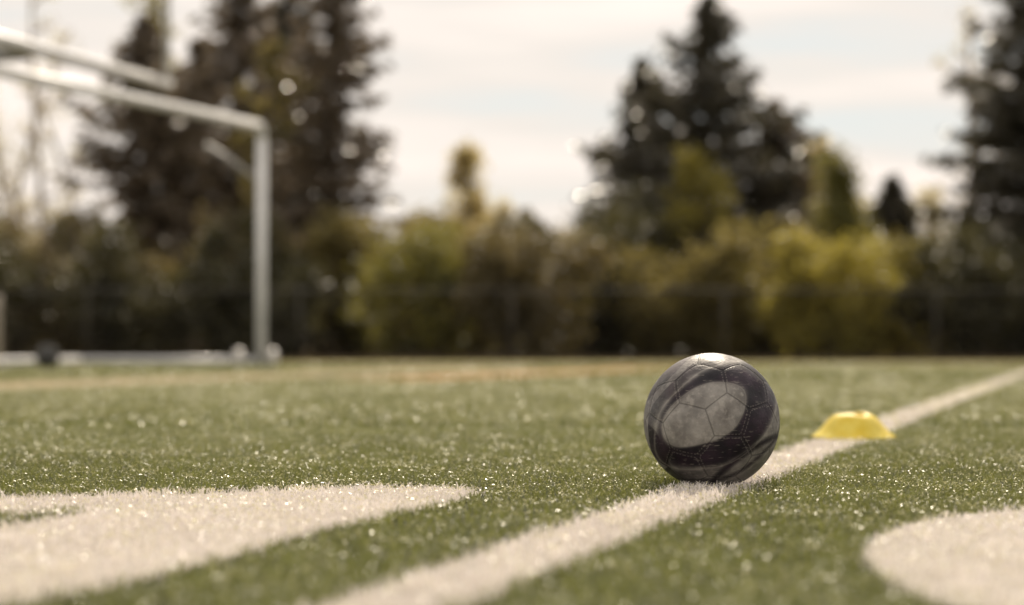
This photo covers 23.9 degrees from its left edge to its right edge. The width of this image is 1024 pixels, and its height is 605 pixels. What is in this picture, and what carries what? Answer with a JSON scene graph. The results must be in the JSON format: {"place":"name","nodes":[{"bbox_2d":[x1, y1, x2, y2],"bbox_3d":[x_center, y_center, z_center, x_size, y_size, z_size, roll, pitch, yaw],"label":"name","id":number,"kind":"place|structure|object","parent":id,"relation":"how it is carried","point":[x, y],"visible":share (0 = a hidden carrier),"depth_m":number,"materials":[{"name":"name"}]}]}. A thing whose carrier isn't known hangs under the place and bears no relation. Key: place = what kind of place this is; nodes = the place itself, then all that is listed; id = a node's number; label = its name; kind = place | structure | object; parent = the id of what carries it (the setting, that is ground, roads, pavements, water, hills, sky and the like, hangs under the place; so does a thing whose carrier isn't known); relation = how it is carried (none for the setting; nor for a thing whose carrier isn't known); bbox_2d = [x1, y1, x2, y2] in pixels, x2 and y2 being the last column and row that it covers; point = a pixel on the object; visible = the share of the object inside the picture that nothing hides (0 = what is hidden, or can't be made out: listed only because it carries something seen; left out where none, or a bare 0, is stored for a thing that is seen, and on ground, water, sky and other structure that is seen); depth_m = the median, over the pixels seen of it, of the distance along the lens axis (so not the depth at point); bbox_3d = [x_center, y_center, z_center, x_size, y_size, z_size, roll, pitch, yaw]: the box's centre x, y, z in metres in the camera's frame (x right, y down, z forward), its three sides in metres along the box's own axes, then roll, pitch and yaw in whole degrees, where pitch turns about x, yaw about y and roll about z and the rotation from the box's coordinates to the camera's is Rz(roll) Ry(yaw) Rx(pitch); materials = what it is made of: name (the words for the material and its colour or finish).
{"place":"outdoors","nodes":[
{"label":"outdoors","id":0,"kind":"place"},
{"bbox_2d":[0,0,1021,336],"label":"sky","id":1,"kind":"structure","parent":0,"point":[526,81],"materials":[{"name":"white"}]},
{"bbox_2d":[0,345,1023,604],"bbox_3d":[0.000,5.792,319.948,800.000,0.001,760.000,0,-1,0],"label":"ground","id":2,"kind":"structure","parent":0,"point":[503,601],"depth_m":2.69,"materials":[{"name":"green plant"}]},
{"bbox_2d":[0,295,10,366],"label":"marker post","id":3,"kind":"object","parent":2,"relation":"on","point":[1,329],"visible":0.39,"depth_m":23.98,"materials":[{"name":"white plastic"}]},
{"bbox_2d":[35,344,59,368],"bbox_3d":[-4.226,0.491,21.995,0.220,0.221,0.225,0,-1,0],"label":"ball","id":4,"kind":"object","parent":2,"relation":"on","point":[47,356],"visible":0.96,"depth_m":21.92,"materials":[{"name":"rubber"}]},
{"bbox_2d":[0,0,173,90],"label":"goalpost","id":5,"kind":"object","parent":2,"relation":"on","point":[13,48],"visible":1,"depth_m":24.09,"materials":[{"name":"metal"}]},
{"bbox_2d":[0,65,277,366],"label":"soccer goal","id":6,"kind":"object","parent":2,"relation":"on","point":[238,358],"visible":0.93,"depth_m":24.46,"materials":[{"name":"paint"}]},
{"bbox_2d":[0,480,490,604],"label":"field number","id":7,"kind":"object","parent":2,"relation":"on","point":[160,545],"visible":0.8,"depth_m":2.98,"materials":[{"name":"white paint"}]},
{"bbox_2d":[0,366,544,390],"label":"goal line","id":8,"kind":"object","parent":2,"relation":"on","point":[101,382],"visible":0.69,"depth_m":15.70,"materials":[{"name":"paint"}]},
{"bbox_2d":[332,366,668,381],"bbox_3d":[0.273,0.537,18.502,0.754,0.037,7.722,0,-1,17],"label":"orange line","id":9,"kind":"object","parent":2,"relation":"on","point":[488,375],"visible":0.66,"depth_m":17.43,"materials":[{"name":"paint"}]},
{"bbox_2d":[282,370,1023,604],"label":"touchline","id":10,"kind":"object","parent":2,"relation":"on","point":[466,577],"visible":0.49,"depth_m":2.78,"materials":[{"name":"white paint"}]},
{"bbox_2d":[644,353,779,486],"bbox_3d":[0.324,0.192,3.927,0.221,0.221,0.221,0,-1,0],"label":"football","id":11,"kind":"object","parent":10,"relation":"on","point":[714,417],"visible":0.97,"depth_m":3.85,"materials":[{"name":"leather"}]},
{"bbox_2d":[811,412,895,439],"bbox_3d":[0.814,0.290,5.744,0.200,0.059,0.200,-1,1,-23],"label":"training cone","id":12,"kind":"object","parent":10,"relation":"on","point":[859,425],"visible":0.98,"depth_m":5.69,"materials":[{"name":"yellow plastic"}]},
{"bbox_2d":[851,502,1023,604],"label":"field emblem","id":13,"kind":"object","parent":2,"relation":"on","point":[943,586],"visible":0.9,"depth_m":2.54,"materials":[{"name":"white paint"}]},
{"bbox_2d":[2,348,1023,361],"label":"woodland floor","id":14,"kind":"structure","parent":0,"point":[565,358],"depth_m":36.28,"materials":[{"name":"brown plant"}]},
{"bbox_2d":[0,27,74,354],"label":"tree","id":15,"kind":"object","parent":14,"relation":"on","point":[17,196],"visible":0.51,"depth_m":48.03,"materials":[{"name":"beige plant"}]},
{"bbox_2d":[0,0,87,355],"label":"tree","id":16,"kind":"object","parent":14,"relation":"on","point":[5,206],"visible":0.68,"depth_m":44.79,"materials":[{"name":"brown plant"}]},
{"bbox_2d":[0,69,92,353],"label":"tree","id":17,"kind":"object","parent":14,"relation":"on","point":[71,195],"visible":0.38,"depth_m":53.20,"materials":[{"name":"beige plant"}]},
{"bbox_2d":[0,224,94,356],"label":"shrub","id":18,"kind":"object","parent":14,"relation":"on","point":[8,281],"visible":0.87,"depth_m":40.89,"materials":[{"name":"green plant"}]},
{"bbox_2d":[0,202,166,356],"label":"shrub","id":19,"kind":"object","parent":14,"relation":"on","point":[51,245],"visible":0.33,"depth_m":42.69,"materials":[{"name":"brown plant"}]},
{"bbox_2d":[47,219,232,356],"bbox_3d":[-6.042,-0.256,39.992,3.415,2.450,2.585,0,-1,0],"label":"shrub","id":20,"kind":"object","parent":14,"relation":"on","point":[102,277],"visible":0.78,"depth_m":39.74,"materials":[{"name":"green plant"}]},
{"bbox_2d":[47,11,233,355],"bbox_3d":[-7.094,-1.983,47.068,3.840,7.412,3.828,0,-1,0],"label":"spruce tree","id":21,"kind":"object","parent":14,"relation":"on","point":[152,141],"visible":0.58,"depth_m":46.71,"materials":[{"name":"green plant"}]},
{"bbox_2d":[117,0,191,262],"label":"tree","id":22,"kind":"object","parent":14,"relation":"on","point":[157,12],"visible":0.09,"depth_m":54.05,"materials":[{"name":"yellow plant"}]},
{"bbox_2d":[131,37,246,353],"bbox_3d":[-6.907,-1.916,53.072,3.783,7.821,3.508,0,-1,0],"label":"spruce tree","id":23,"kind":"object","parent":14,"relation":"on","point":[195,51],"visible":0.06,"depth_m":52.90,"materials":[{"name":"green plant"}]},
{"bbox_2d":[79,201,305,356],"bbox_3d":[-5.589,-0.367,42.018,4.002,2.720,2.811,0,-1,0],"label":"shrub","id":24,"kind":"object","parent":14,"relation":"on","point":[144,261],"visible":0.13,"depth_m":41.72,"materials":[{"name":"green plant"}]},
{"bbox_2d":[167,0,311,354],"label":"spruce tree","id":25,"kind":"object","parent":14,"relation":"on","point":[243,30],"visible":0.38,"depth_m":50.77,"materials":[{"name":"green plant"}]},
{"bbox_2d":[161,214,336,356],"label":"shrub","id":26,"kind":"object","parent":14,"relation":"on","point":[212,272],"visible":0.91,"depth_m":38.79,"materials":[{"name":"green plant"}]},
{"bbox_2d":[225,34,317,253],"bbox_3d":[-4.429,-1.935,43.880,1.611,5.874,1.112,0,-1,-19],"label":"tree","id":27,"kind":"object","parent":14,"relation":"on","point":[274,50],"visible":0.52,"depth_m":43.79,"materials":[{"name":"green plant"}]},
{"bbox_2d":[236,207,339,356],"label":"shrub","id":28,"kind":"object","parent":14,"relation":"on","point":[278,258],"visible":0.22,"depth_m":40.86,"materials":[{"name":"green plant"}]},
{"bbox_2d":[231,0,348,349],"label":"spruce tree","id":29,"kind":"object","parent":14,"relation":"on","point":[282,9],"visible":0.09,"depth_m":53.67,"materials":[{"name":"green plant"}]},
{"bbox_2d":[243,0,412,355],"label":"spruce tree","id":30,"kind":"object","parent":14,"relation":"on","point":[337,64],"visible":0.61,"depth_m":45.82,"materials":[{"name":"green plant"}]},
{"bbox_2d":[311,239,410,355],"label":"shrub","id":31,"kind":"object","parent":14,"relation":"on","point":[345,346],"visible":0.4,"depth_m":42.78,"materials":[{"name":"green plant"}]},
{"bbox_2d":[290,202,491,355],"bbox_3d":[-2.138,-0.406,42.926,4.266,2.788,2.266,0,-1,-6],"label":"shrub","id":32,"kind":"object","parent":14,"relation":"on","point":[331,232],"visible":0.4,"depth_m":42.69,"materials":[{"name":"green plant"}]},
{"bbox_2d":[339,220,507,356],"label":"shrub","id":33,"kind":"object","parent":14,"relation":"on","point":[445,271],"visible":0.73,"depth_m":39.79,"materials":[{"name":"green plant"}]},
{"bbox_2d":[355,211,565,356],"bbox_3d":[-0.698,-0.300,42.157,4.041,2.614,2.766,0,-1,0],"label":"shrub","id":34,"kind":"object","parent":14,"relation":"on","point":[487,340],"visible":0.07,"depth_m":41.76,"materials":[{"name":"green plant"}]},
{"bbox_2d":[434,135,495,354],"bbox_3d":[-0.980,-1.158,49.765,1.656,4.540,2.608,1,-1,-27],"label":"tree","id":35,"kind":"object","parent":14,"relation":"on","point":[464,162],"visible":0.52,"depth_m":49.12,"materials":[{"name":"green plant"}]},
{"bbox_2d":[477,193,538,352],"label":"tree","id":36,"kind":"object","parent":14,"relation":"on","point":[503,212],"visible":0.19,"depth_m":57.45,"materials":[{"name":"green plant"}]},
{"bbox_2d":[0,288,1023,357],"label":"chain link fence","id":37,"kind":"object","parent":14,"relation":"on","point":[512,330],"visible":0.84,"depth_m":37.60,"materials":[{"name":"metal"}]},
{"bbox_2d":[0,205,1023,352],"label":"woodland","id":38,"kind":"object","parent":14,"relation":"on","point":[524,214],"visible":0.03,"depth_m":57.79,"materials":[{"name":"green plant"}]},
{"bbox_2d":[438,221,625,357],"bbox_3d":[0.317,-0.184,39.074,3.061,2.278,2.378,0,-1,0],"label":"shrub","id":39,"kind":"object","parent":14,"relation":"on","point":[516,266],"visible":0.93,"depth_m":38.75,"materials":[{"name":"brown plant"}]},
{"bbox_2d":[546,200,617,353],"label":"tree","id":40,"kind":"object","parent":14,"relation":"on","point":[560,349],"depth_m":55.95,"materials":[{"name":"green plant"}]},
{"bbox_2d":[502,208,683,356],"bbox_3d":[1.065,-0.302,41.002,3.504,2.574,2.464,0,-1,-10],"label":"shrub","id":41,"kind":"object","parent":14,"relation":"on","point":[600,315],"visible":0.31,"depth_m":40.79,"materials":[{"name":"green plant"}]},
{"bbox_2d":[548,180,708,355],"bbox_3d":[2.048,-0.587,43.023,2.835,3.207,3.157,0,-1,0],"label":"shrub","id":42,"kind":"object","parent":14,"relation":"on","point":[633,198],"visible":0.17,"depth_m":42.77,"materials":[{"name":"green plant"}]},
{"bbox_2d":[567,55,695,354],"bbox_3d":[2.500,-1.759,47.976,3.273,6.400,3.212,0,-1,0],"label":"spruce tree","id":43,"kind":"object","parent":14,"relation":"on","point":[632,87],"visible":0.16,"depth_m":47.85,"materials":[{"name":"green plant"}]},
{"bbox_2d":[562,220,774,356],"bbox_3d":[2.759,-0.201,39.720,3.130,2.344,2.748,-1,-1,39],"label":"shrub","id":44,"kind":"object","parent":14,"relation":"on","point":[655,276],"visible":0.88,"depth_m":39.65,"materials":[{"name":"green plant"}]},
{"bbox_2d":[618,140,766,351],"bbox_3d":[3.087,-0.950,42.487,2.660,3.854,1.983,0,-1,0],"label":"tree","id":45,"kind":"object","parent":14,"relation":"on","point":[688,172],"visible":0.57,"depth_m":42.55,"materials":[{"name":"green plant"}]},
{"bbox_2d":[571,0,840,355],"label":"spruce tree","id":46,"kind":"object","parent":14,"relation":"on","point":[710,98],"visible":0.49,"depth_m":45.73,"materials":[{"name":"green plant"}]},
{"bbox_2d":[673,216,835,356],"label":"shrub","id":47,"kind":"object","parent":14,"relation":"on","point":[752,341],"visible":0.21,"depth_m":41.91,"materials":[{"name":"green plant"}]},
{"bbox_2d":[718,97,830,354],"bbox_3d":[5.118,-1.397,47.007,2.359,5.223,2.278,-1,-1,37],"label":"spruce tree","id":48,"kind":"object","parent":14,"relation":"on","point":[792,137],"visible":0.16,"depth_m":46.77,"materials":[{"name":"green plant"}]},
{"bbox_2d":[731,228,914,357],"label":"shrub","id":49,"kind":"object","parent":14,"relation":"on","point":[802,276],"visible":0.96,"depth_m":38.90,"materials":[{"name":"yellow plant"}]},
{"bbox_2d":[799,129,872,241],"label":"tree","id":50,"kind":"object","parent":14,"relation":"on","point":[817,145],"visible":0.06,"depth_m":54.66,"materials":[{"name":"green plant"}]},
{"bbox_2d":[794,138,895,352],"bbox_3d":[6.099,-0.957,43.013,2.340,3.895,1.792,1,-1,-35],"label":"tree","id":51,"kind":"object","parent":14,"relation":"on","point":[840,186],"visible":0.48,"depth_m":42.44,"materials":[{"name":"green plant"}]},
{"bbox_2d":[768,238,949,356],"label":"shrub","id":52,"kind":"object","parent":14,"relation":"on","point":[902,264],"visible":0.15,"depth_m":40.69,"materials":[{"name":"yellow plant"}]},
{"bbox_2d":[862,173,934,354],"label":"spruce tree","id":53,"kind":"object","parent":14,"relation":"on","point":[893,204],"visible":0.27,"depth_m":49.84,"materials":[{"name":"green plant"}]},
{"bbox_2d":[835,226,969,355],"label":"shrub","id":54,"kind":"object","parent":14,"relation":"on","point":[896,351],"visible":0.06,"depth_m":42.95,"materials":[{"name":"green plant"}]},
{"bbox_2d":[910,184,953,350],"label":"tree","id":55,"kind":"object","parent":14,"relation":"on","point":[926,197],"visible":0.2,"depth_m":55.87,"materials":[{"name":"green plant"}]},
{"bbox_2d":[867,226,1023,356],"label":"shrub","id":56,"kind":"object","parent":14,"relation":"on","point":[958,257],"visible":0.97,"depth_m":39.72,"materials":[{"name":"green plant"}]},
{"bbox_2d":[916,1,1015,347],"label":"tree","id":57,"kind":"object","parent":14,"relation":"on","point":[968,43],"visible":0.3,"depth_m":54.17,"materials":[{"name":"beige plant"}]},
{"bbox_2d":[909,0,1023,354],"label":"spruce tree","id":58,"kind":"object","parent":14,"relation":"on","point":[1001,135],"visible":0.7,"depth_m":44.81,"materials":[{"name":"green plant"}]},
{"bbox_2d":[931,219,1023,356],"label":"shrub","id":59,"kind":"object","parent":14,"relation":"on","point":[1017,340],"visible":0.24,"depth_m":41.68,"materials":[{"name":"green plant"}]},
{"bbox_2d":[266,362,1023,363],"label":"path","id":60,"kind":"structure","parent":0,"point":[646,362],"depth_m":29.02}
]}

